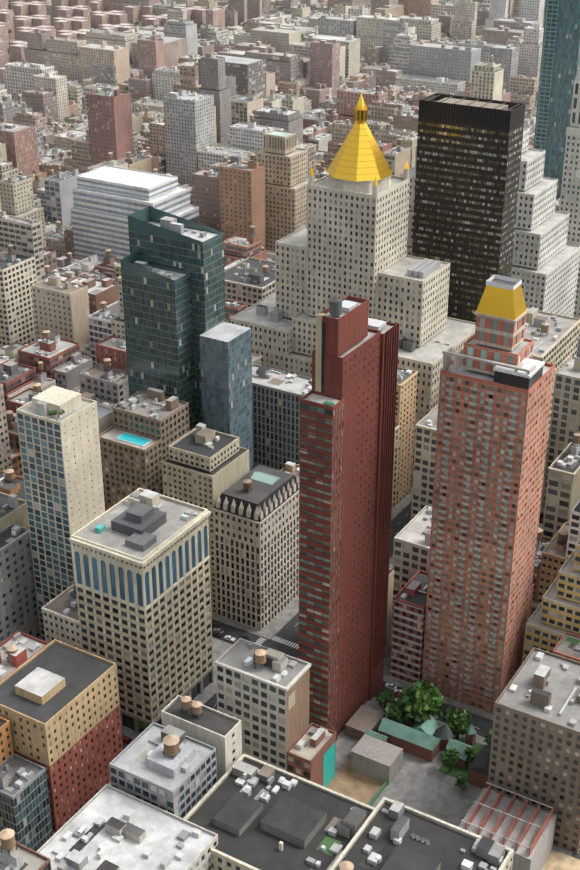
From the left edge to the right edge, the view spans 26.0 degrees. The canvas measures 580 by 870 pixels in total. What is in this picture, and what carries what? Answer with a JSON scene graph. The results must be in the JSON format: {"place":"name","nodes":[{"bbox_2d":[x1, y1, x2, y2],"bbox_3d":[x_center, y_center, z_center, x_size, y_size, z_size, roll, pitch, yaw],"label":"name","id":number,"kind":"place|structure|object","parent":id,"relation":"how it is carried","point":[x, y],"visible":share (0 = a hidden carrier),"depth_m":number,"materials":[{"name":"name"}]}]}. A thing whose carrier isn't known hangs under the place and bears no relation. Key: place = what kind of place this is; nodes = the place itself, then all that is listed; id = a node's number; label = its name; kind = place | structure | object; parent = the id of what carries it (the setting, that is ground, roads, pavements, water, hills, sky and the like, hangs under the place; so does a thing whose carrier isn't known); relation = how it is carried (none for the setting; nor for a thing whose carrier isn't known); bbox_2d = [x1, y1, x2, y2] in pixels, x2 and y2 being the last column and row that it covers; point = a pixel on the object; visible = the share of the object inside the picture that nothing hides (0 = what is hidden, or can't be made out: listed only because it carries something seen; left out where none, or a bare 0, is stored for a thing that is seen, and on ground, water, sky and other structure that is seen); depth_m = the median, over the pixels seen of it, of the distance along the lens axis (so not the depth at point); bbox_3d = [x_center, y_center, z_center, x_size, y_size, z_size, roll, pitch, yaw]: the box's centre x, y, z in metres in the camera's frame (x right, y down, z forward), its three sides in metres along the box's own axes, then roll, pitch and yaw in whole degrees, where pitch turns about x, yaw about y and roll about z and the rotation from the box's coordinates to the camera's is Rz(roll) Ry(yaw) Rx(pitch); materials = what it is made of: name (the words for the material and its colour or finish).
{"place":"outdoors","nodes":[
{"label":"outdoors","id":0,"kind":"place"},
{"bbox_2d":[122,330,579,859],"bbox_3d":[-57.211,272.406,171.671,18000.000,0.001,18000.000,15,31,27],"label":"asphalt ground","id":1,"kind":"structure","parent":0,"point":[288,631],"depth_m":535.96,"materials":[{"name":"grey asphalt"}]},
{"bbox_2d":[0,717,13,764],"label":"building","id":2,"kind":"structure","parent":1,"relation":"on","point":[6,748],"depth_m":420.80,"materials":[{"name":"clear brick"}]},
{"bbox_2d":[0,153,17,180],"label":"building","id":3,"kind":"structure","parent":1,"relation":"on","point":[7,169],"depth_m":1024.56,"materials":[{"name":"beige concrete"}]},
{"bbox_2d":[0,88,32,121],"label":"city block","id":4,"kind":"structure","parent":1,"relation":"on","point":[9,107],"depth_m":1291.11,"materials":[{"name":"grey concrete"}]},
{"bbox_2d":[0,383,42,476],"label":"city block","id":5,"kind":"structure","parent":1,"relation":"on","point":[10,455],"depth_m":609.60,"materials":[{"name":"beige brick"}]},
{"bbox_2d":[0,631,48,681],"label":"building","id":6,"kind":"structure","parent":1,"relation":"on","point":[18,649],"depth_m":449.49,"materials":[{"name":"clear brick"}]},
{"bbox_2d":[0,828,50,869],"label":"building","id":7,"kind":"structure","parent":1,"relation":"on","point":[14,855],"depth_m":341.38,"materials":[{"name":"beige concrete"}]},
{"bbox_2d":[0,753,52,850],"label":"building","id":8,"kind":"structure","parent":1,"relation":"on","point":[25,814],"depth_m":418.23,"materials":[{"name":"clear glass"}]},
{"bbox_2d":[0,121,55,195],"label":"city block","id":9,"kind":"structure","parent":1,"relation":"on","point":[18,146],"depth_m":1102.27,"materials":[{"name":"pink brick"}]},
{"bbox_2d":[0,204,71,346],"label":"city block","id":10,"kind":"structure","parent":1,"relation":"on","point":[23,268],"depth_m":788.03,"materials":[{"name":"beige concrete"}]},
{"bbox_2d":[0,469,81,649],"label":"city block","id":11,"kind":"structure","parent":1,"relation":"on","point":[19,607],"depth_m":513.22,"materials":[{"name":"grey concrete"}]},
{"bbox_2d":[0,57,82,121],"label":"city block","id":12,"kind":"structure","parent":1,"relation":"on","point":[47,91],"depth_m":1359.13,"materials":[{"name":"beige concrete"}]},
{"bbox_2d":[33,163,82,256],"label":"city block","id":13,"kind":"structure","parent":1,"relation":"on","point":[53,198],"depth_m":982.94,"materials":[{"name":"grey concrete"}]},
{"bbox_2d":[0,63,116,107],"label":"city block","id":14,"kind":"structure","parent":1,"relation":"on","point":[105,73],"depth_m":1422.85,"materials":[{"name":"grey concrete"}]},
{"bbox_2d":[16,386,104,640],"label":"high-rise building","id":15,"kind":"structure","parent":1,"relation":"on","point":[59,438],"depth_m":494.84,"materials":[{"name":"beige concrete"}]},
{"bbox_2d":[0,175,121,282],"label":"city block","id":16,"kind":"structure","parent":1,"relation":"on","point":[16,196],"depth_m":904.70,"materials":[{"name":"beige concrete"}]},
{"bbox_2d":[0,639,122,831],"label":"building","id":17,"kind":"structure","parent":1,"relation":"on","point":[59,707],"depth_m":433.94,"materials":[{"name":"clear brick"}]},
{"bbox_2d":[0,276,128,409],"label":"city block","id":18,"kind":"structure","parent":1,"relation":"on","point":[47,360],"depth_m":699.58,"materials":[{"name":"red brick"}]},
{"bbox_2d":[24,28,138,90],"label":"city block","id":19,"kind":"structure","parent":1,"relation":"on","point":[73,59],"depth_m":1490.16,"materials":[{"name":"beige concrete"}]},
{"bbox_2d":[26,124,137,175],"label":"city block","id":20,"kind":"structure","parent":1,"relation":"on","point":[77,156],"depth_m":1142.96,"materials":[{"name":"beige concrete"}]},
{"bbox_2d":[13,102,163,153],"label":"city block","id":21,"kind":"structure","parent":1,"relation":"on","point":[59,134],"depth_m":1243.70,"materials":[{"name":"beige concrete"}]},
{"bbox_2d":[36,784,217,869],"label":"building","id":22,"kind":"structure","parent":1,"relation":"on","point":[107,827],"depth_m":387.63,"materials":[{"name":"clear concrete"}]},
{"bbox_2d":[67,65,200,130],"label":"city block","id":23,"kind":"structure","parent":1,"relation":"on","point":[188,78],"depth_m":1306.36,"materials":[{"name":"grey concrete"}]},
{"bbox_2d":[71,165,199,259],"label":"office building","id":24,"kind":"structure","parent":1,"relation":"on","point":[108,200],"depth_m":925.28,"materials":[{"name":"clear concrete"}]},
{"bbox_2d":[31,276,245,364],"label":"city block","id":25,"kind":"structure","parent":1,"relation":"on","point":[82,311],"depth_m":758.64,"materials":[{"name":"beige concrete"}]},
{"bbox_2d":[84,28,202,67],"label":"city block","id":26,"kind":"structure","parent":1,"relation":"on","point":[175,50],"depth_m":1552.26,"materials":[{"name":"beige concrete"}]},
{"bbox_2d":[99,387,189,510],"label":"building","id":27,"kind":"structure","parent":1,"relation":"on","point":[144,432],"depth_m":548.62,"materials":[{"name":"beige concrete"}]},
{"bbox_2d":[101,0,217,14],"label":"city block","id":28,"kind":"structure","parent":1,"relation":"on","point":[161,7],"depth_m":1886.25,"materials":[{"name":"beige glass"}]},
{"bbox_2d":[109,722,216,817],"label":"office building","id":29,"kind":"structure","parent":1,"relation":"on","point":[171,769],"depth_m":406.68,"materials":[{"name":"grey concrete"}]},
{"bbox_2d":[123,18,213,55],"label":"city block","id":30,"kind":"structure","parent":1,"relation":"on","point":[182,27],"depth_m":1599.00,"materials":[{"name":"grey concrete"}]},
{"bbox_2d":[86,87,251,230],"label":"buildings","id":31,"kind":"structure","parent":1,"relation":"on","point":[109,111],"depth_m":1036.59,"materials":[{"name":"pink brick"}]},
{"bbox_2d":[128,30,216,112],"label":"city block","id":32,"kind":"structure","parent":1,"relation":"on","point":[152,83],"depth_m":1387.84,"materials":[{"name":"grey concrete"}]},
{"bbox_2d":[115,258,243,283],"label":"city block","id":33,"kind":"structure","parent":1,"relation":"on","point":[118,268],"depth_m":830.02,"materials":[{"name":"grey concrete"}]},
{"bbox_2d":[120,206,252,470],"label":"skyscrapers","id":34,"kind":"structure","parent":1,"relation":"on","point":[187,342],"depth_m":558.25,"materials":[{"name":"teal glass"}]},
{"bbox_2d":[163,89,214,185],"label":"high-rise building","id":35,"kind":"structure","parent":1,"relation":"on","point":[189,124],"depth_m":1055.41,"materials":[{"name":"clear concrete"}]},
{"bbox_2d":[97,404,298,614],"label":"buildings","id":36,"kind":"structure","parent":1,"relation":"on","point":[203,466],"depth_m":531.92,"materials":[{"name":"beige brick"}]},
{"bbox_2d":[167,8,233,45],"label":"city block","id":37,"kind":"structure","parent":1,"relation":"on","point":[215,34],"depth_m":1708.52,"materials":[{"name":"beige concrete"}]},
{"bbox_2d":[161,695,241,781],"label":"building","id":38,"kind":"structure","parent":1,"relation":"on","point":[220,732],"depth_m":423.73,"materials":[{"name":"beige concrete"}]},
{"bbox_2d":[197,7,244,40],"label":"city block","id":39,"kind":"structure","parent":1,"relation":"on","point":[215,17],"depth_m":1780.50,"materials":[{"name":"pink brick"}]},
{"bbox_2d":[134,114,315,177],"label":"city block","id":40,"kind":"structure","parent":1,"relation":"on","point":[246,140],"depth_m":1071.02,"materials":[{"name":"grey concrete"}]},
{"bbox_2d":[198,53,265,96],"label":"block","id":41,"kind":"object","parent":1,"relation":"on","point":[244,75],"depth_m":1258.87,"materials":[{"name":"grey concrete"}]},
{"bbox_2d":[174,61,310,111],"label":"city block","id":42,"kind":"structure","parent":1,"relation":"on","point":[284,87],"depth_m":1388.08,"materials":[{"name":"grey concrete"}]},
{"bbox_2d":[213,0,273,14],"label":"city block","id":43,"kind":"structure","parent":1,"relation":"on","point":[266,5],"depth_m":2014.32,"materials":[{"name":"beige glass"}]},
{"bbox_2d":[224,257,274,307],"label":"building","id":44,"kind":"structure","parent":1,"relation":"on","point":[249,281],"depth_m":784.95,"materials":[{"name":"clear concrete"}]},
{"bbox_2d":[213,465,298,630],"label":"office building","id":45,"kind":"structure","parent":1,"relation":"on","point":[256,522],"depth_m":533.81,"materials":[{"name":"beige stone"}]},
{"bbox_2d":[214,638,310,770],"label":"loft with painted side wall","id":46,"kind":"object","parent":1,"relation":"on","point":[263,694],"visible":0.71,"depth_m":441.66,"materials":[{"name":"beige concrete"}]},
{"bbox_2d":[219,153,306,264],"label":"city block","id":47,"kind":"structure","parent":1,"relation":"on","point":[242,198],"depth_m":905.91,"materials":[{"name":"brown brick"}]},
{"bbox_2d":[225,0,317,33],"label":"city block","id":48,"kind":"structure","parent":1,"relation":"on","point":[235,14],"depth_m":1838.06,"materials":[{"name":"beige concrete"}]},
{"bbox_2d":[197,53,353,178],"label":"buildings","id":49,"kind":"structure","parent":1,"relation":"on","point":[213,79],"depth_m":1153.72,"materials":[{"name":"grey concrete"}]},
{"bbox_2d":[183,754,374,869],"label":"building","id":50,"kind":"structure","parent":1,"relation":"on","point":[253,813],"depth_m":396.86,"materials":[{"name":"black concrete"}]},
{"bbox_2d":[214,39,345,108],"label":"city block","id":51,"kind":"structure","parent":1,"relation":"on","point":[316,74],"depth_m":1446.31,"materials":[{"name":"grey concrete"}]},
{"bbox_2d":[252,364,311,469],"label":"dark office slab","id":52,"kind":"structure","parent":1,"relation":"on","point":[277,395],"depth_m":597.62,"materials":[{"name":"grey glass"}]},
{"bbox_2d":[254,129,317,251],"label":"high-rise building","id":53,"kind":"structure","parent":1,"relation":"on","point":[281,157],"depth_m":931.80,"materials":[{"name":"beige stone"}]},
{"bbox_2d":[247,0,350,26],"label":"city block","id":54,"kind":"structure","parent":1,"relation":"on","point":[254,8],"depth_m":1894.64,"materials":[{"name":"grey concrete"}]},
{"bbox_2d":[234,25,375,88],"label":"city block","id":55,"kind":"structure","parent":1,"relation":"on","point":[290,41],"depth_m":1523.85,"materials":[{"name":"beige concrete"}]},
{"bbox_2d":[39,88,579,855],"bbox_3d":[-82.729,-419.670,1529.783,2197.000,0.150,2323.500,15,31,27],"label":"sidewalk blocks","id":56,"kind":"structure","parent":1,"relation":"on","point":[423,786],"depth_m":466.11,"materials":[{"name":"grey concrete"}]},
{"bbox_2d":[69,488,213,733],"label":"office building","id":57,"kind":"structure","parent":56,"relation":"on","point":[141,558],"depth_m":466.35,"materials":[{"name":"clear stone"}]},
{"bbox_2d":[7,5,544,732],"bbox_3d":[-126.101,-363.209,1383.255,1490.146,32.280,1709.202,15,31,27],"label":"park trees","id":58,"kind":"object","parent":56,"relation":"on","point":[141,727],"visible":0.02,"depth_m":1446.03,"materials":[{"name":"green plant"}]},
{"bbox_2d":[345,705,490,787],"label":"low buildings","id":59,"kind":"structure","parent":56,"relation":"on","point":[375,755],"depth_m":466.21,"materials":[{"name":"green metal"}]},
{"bbox_2d":[375,680,492,789],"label":"trees","id":60,"kind":"object","parent":56,"relation":"on","point":[417,702],"visible":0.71,"depth_m":476.11,"materials":[{"name":"green plant"}]},
{"bbox_2d":[458,782,555,869],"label":"concrete shell under construction","id":61,"kind":"object","parent":56,"relation":"on","point":[525,831],"visible":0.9,"depth_m":416.64,"materials":[{"name":"grey concrete"}]},
{"bbox_2d":[286,723,335,786],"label":"building","id":62,"kind":"structure","parent":1,"relation":"on","point":[311,753],"depth_m":445.24,"materials":[{"name":"red brick"}]},
{"bbox_2d":[231,89,399,151],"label":"city block","id":63,"kind":"structure","parent":1,"relation":"on","point":[319,133],"depth_m":1199.52,"materials":[{"name":"beige concrete"}]},
{"bbox_2d":[269,0,370,17],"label":"city block","id":64,"kind":"structure","parent":1,"relation":"on","point":[292,7],"depth_m":1947.25,"materials":[{"name":"grey concrete"}]},
{"bbox_2d":[122,483,543,743],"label":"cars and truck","id":65,"kind":"object","parent":1,"relation":"on","point":[218,632],"visible":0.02,"depth_m":533.67,"materials":[{"name":"multicoloured metal"}]},
{"bbox_2d":[252,353,418,508],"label":"buildings","id":66,"kind":"structure","parent":1,"relation":"on","point":[404,429],"depth_m":623.65,"materials":[{"name":"beige concrete"}]},
{"bbox_2d":[268,85,408,128],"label":"city block","id":67,"kind":"structure","parent":1,"relation":"on","point":[347,99],"depth_m":1244.16,"materials":[{"name":"pink brick"}]},
{"bbox_2d":[275,18,407,73],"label":"city block","id":68,"kind":"structure","parent":1,"relation":"on","point":[376,57],"depth_m":1588.56,"materials":[{"name":"grey concrete"}]},
{"bbox_2d":[298,295,398,740],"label":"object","id":69,"kind":"structure","parent":1,"relation":"on","point":[347,413],"depth_m":440.73,"materials":[{"name":"red brick"}]},
{"bbox_2d":[300,0,397,11],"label":"city block","id":70,"kind":"structure","parent":1,"relation":"on","point":[321,5],"depth_m":2008.49,"materials":[{"name":"grey concrete"}]},
{"bbox_2d":[230,93,475,472],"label":"skyscraper","id":71,"kind":"structure","parent":1,"relation":"on","point":[350,238],"depth_m":652.22,"materials":[{"name":"clear stone"}]},
{"bbox_2d":[308,95,418,112],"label":"city block","id":72,"kind":"structure","parent":1,"relation":"on","point":[327,104],"depth_m":1365.68,"materials":[{"name":"grey concrete"}]},
{"bbox_2d":[318,13,415,56],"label":"city block","id":73,"kind":"structure","parent":1,"relation":"on","point":[367,29],"depth_m":1639.12,"materials":[{"name":"grey concrete"}]},
{"bbox_2d":[334,3,457,44],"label":"city block","id":74,"kind":"structure","parent":1,"relation":"on","point":[427,28],"depth_m":1716.24,"materials":[{"name":"grey concrete"}]},
{"bbox_2d":[375,116,417,175],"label":"city block","id":75,"kind":"structure","parent":1,"relation":"on","point":[397,146],"depth_m":1073.89,"materials":[{"name":"beige concrete"}]},
{"bbox_2d":[390,570,427,684],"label":"apartment building","id":76,"kind":"structure","parent":1,"relation":"on","point":[409,617],"depth_m":499.44,"materials":[{"name":"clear brick"}]},
{"bbox_2d":[392,506,431,626],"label":"building","id":77,"kind":"structure","parent":1,"relation":"on","point":[411,549],"depth_m":526.07,"materials":[{"name":"beige brick"}]},
{"bbox_2d":[356,81,470,105],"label":"city block","id":78,"kind":"structure","parent":1,"relation":"on","point":[410,97],"depth_m":1382.85,"materials":[{"name":"beige concrete"}]},
{"bbox_2d":[255,331,579,728],"bbox_3d":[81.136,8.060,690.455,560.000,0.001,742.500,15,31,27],"label":"road markings","id":79,"kind":"object","parent":1,"relation":"on","point":[297,623],"visible":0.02,"depth_m":534.67,"materials":[{"name":"white paint"}]},
{"bbox_2d":[329,797,513,869],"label":"dark roof","id":80,"kind":"structure","parent":1,"relation":"on","point":[390,834],"depth_m":380.97,"materials":[{"name":"black concrete"}]},
{"bbox_2d":[411,405,437,519],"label":"office building","id":81,"kind":"structure","parent":1,"relation":"on","point":[424,458],"depth_m":575.56,"materials":[{"name":"beige concrete"}]},
{"bbox_2d":[371,0,481,42],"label":"city block","id":82,"kind":"structure","parent":1,"relation":"on","point":[459,25],"depth_m":1761.15,"materials":[{"name":"grey concrete"}]},
{"bbox_2d":[398,0,488,40],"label":"city block","id":83,"kind":"structure","parent":1,"relation":"on","point":[431,8],"depth_m":1824.93,"materials":[{"name":"grey concrete"}]},
{"bbox_2d":[375,31,519,95],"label":"city block","id":84,"kind":"structure","parent":1,"relation":"on","point":[440,68],"depth_m":1457.24,"materials":[{"name":"grey concrete"}]},
{"bbox_2d":[392,103,533,148],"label":"city block","id":85,"kind":"structure","parent":1,"relation":"on","point":[407,120],"depth_m":1121.45,"materials":[{"name":"beige concrete"}]},
{"bbox_2d":[412,93,525,322],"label":"skyscraper","id":86,"kind":"structure","parent":1,"relation":"on","point":[468,157],"depth_m":676.87,"materials":[{"name":"black glass"}]},
{"bbox_2d":[441,0,519,15],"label":"city block","id":87,"kind":"structure","parent":1,"relation":"on","point":[513,7],"depth_m":1942.36,"materials":[{"name":"grey concrete"}]},
{"bbox_2d":[386,569,579,661],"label":"city block","id":88,"kind":"structure","parent":1,"relation":"on","point":[568,645],"depth_m":473.37,"materials":[{"name":"yellow"}]},
{"bbox_2d":[422,274,554,713],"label":"skyscraper","id":89,"kind":"structure","parent":1,"relation":"on","point":[495,394],"depth_m":457.02,"materials":[{"name":"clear brick"}]},
{"bbox_2d":[399,68,579,318],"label":"stepped skyscraper","id":90,"kind":"structure","parent":1,"relation":"on","point":[546,261],"depth_m":779.74,"materials":[{"name":"white stone"}]},
{"bbox_2d":[458,23,543,91],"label":"city block","id":91,"kind":"structure","parent":1,"relation":"on","point":[530,54],"depth_m":1474.08,"materials":[{"name":"grey concrete"}]},
{"bbox_2d":[470,55,535,143],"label":"city block","id":92,"kind":"structure","parent":1,"relation":"on","point":[487,80],"depth_m":1254.55,"materials":[{"name":"beige concrete"}]},
{"bbox_2d":[485,0,526,27],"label":"city block","id":93,"kind":"structure","parent":1,"relation":"on","point":[498,9],"depth_m":1697.97,"materials":[{"name":"grey concrete"}]},
{"bbox_2d":[482,17,538,44],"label":"city block","id":94,"kind":"structure","parent":1,"relation":"on","point":[503,30],"depth_m":1634.52,"materials":[{"name":"grey concrete"}]},
{"bbox_2d":[507,36,522,45],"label":"building","id":95,"kind":"structure","parent":1,"relation":"on","point":[515,40],"depth_m":1575.33,"materials":[{"name":"beige concrete"}]},
{"bbox_2d":[509,75,536,118],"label":"city block","id":96,"kind":"structure","parent":1,"relation":"on","point":[522,89],"depth_m":1342.28,"materials":[{"name":"beige concrete"}]},
{"bbox_2d":[519,0,544,26],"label":"building","id":97,"kind":"structure","parent":1,"relation":"on","point":[531,9],"depth_m":1795.69,"materials":[{"name":"grey concrete"}]},
{"bbox_2d":[487,647,579,853],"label":"brown stone hotel","id":98,"kind":"structure","parent":1,"relation":"on","point":[535,749],"depth_m":421.89,"materials":[{"name":"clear stone"}]},
{"bbox_2d":[522,539,579,662],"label":"building","id":99,"kind":"structure","parent":1,"relation":"on","point":[553,618],"depth_m":479.25,"materials":[{"name":"beige brick"}]},
{"bbox_2d":[524,307,579,478],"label":"office building","id":100,"kind":"structure","parent":1,"relation":"on","point":[554,337],"depth_m":638.73,"materials":[{"name":"clear brick"}]},
{"bbox_2d":[532,433,579,603],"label":"city block","id":101,"kind":"structure","parent":1,"relation":"on","point":[558,536],"depth_m":566.74,"materials":[{"name":"beige brick"}]},
{"bbox_2d":[533,0,579,199],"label":"skyscraper","id":102,"kind":"structure","parent":1,"relation":"on","point":[560,62],"depth_m":934.90,"materials":[{"name":"teal glass"}]},
{"bbox_2d":[541,356,579,508],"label":"building","id":103,"kind":"structure","parent":1,"relation":"on","point":[565,421],"depth_m":606.07,"materials":[{"name":"beige concrete"}]},
{"bbox_2d":[326,757,404,805],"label":"sandy ground","id":104,"kind":"structure","parent":0,"point":[346,781],"depth_m":455.70,"materials":[{"name":"beige sand"}]},
{"bbox_2d":[542,849,579,869],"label":"sandy ground","id":105,"kind":"structure","parent":0,"point":[556,860],"depth_m":423.26,"materials":[{"name":"beige sand"}]},
{"label":"stuyvesant town lawn","id":106,"kind":"structure","parent":0,"visible":0},
{"bbox_2d":[0,0,208,66],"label":"apartment buildings","id":107,"kind":"structure","parent":106,"relation":"on","point":[77,19],"depth_m":1808.43,"materials":[{"name":"white concrete"}]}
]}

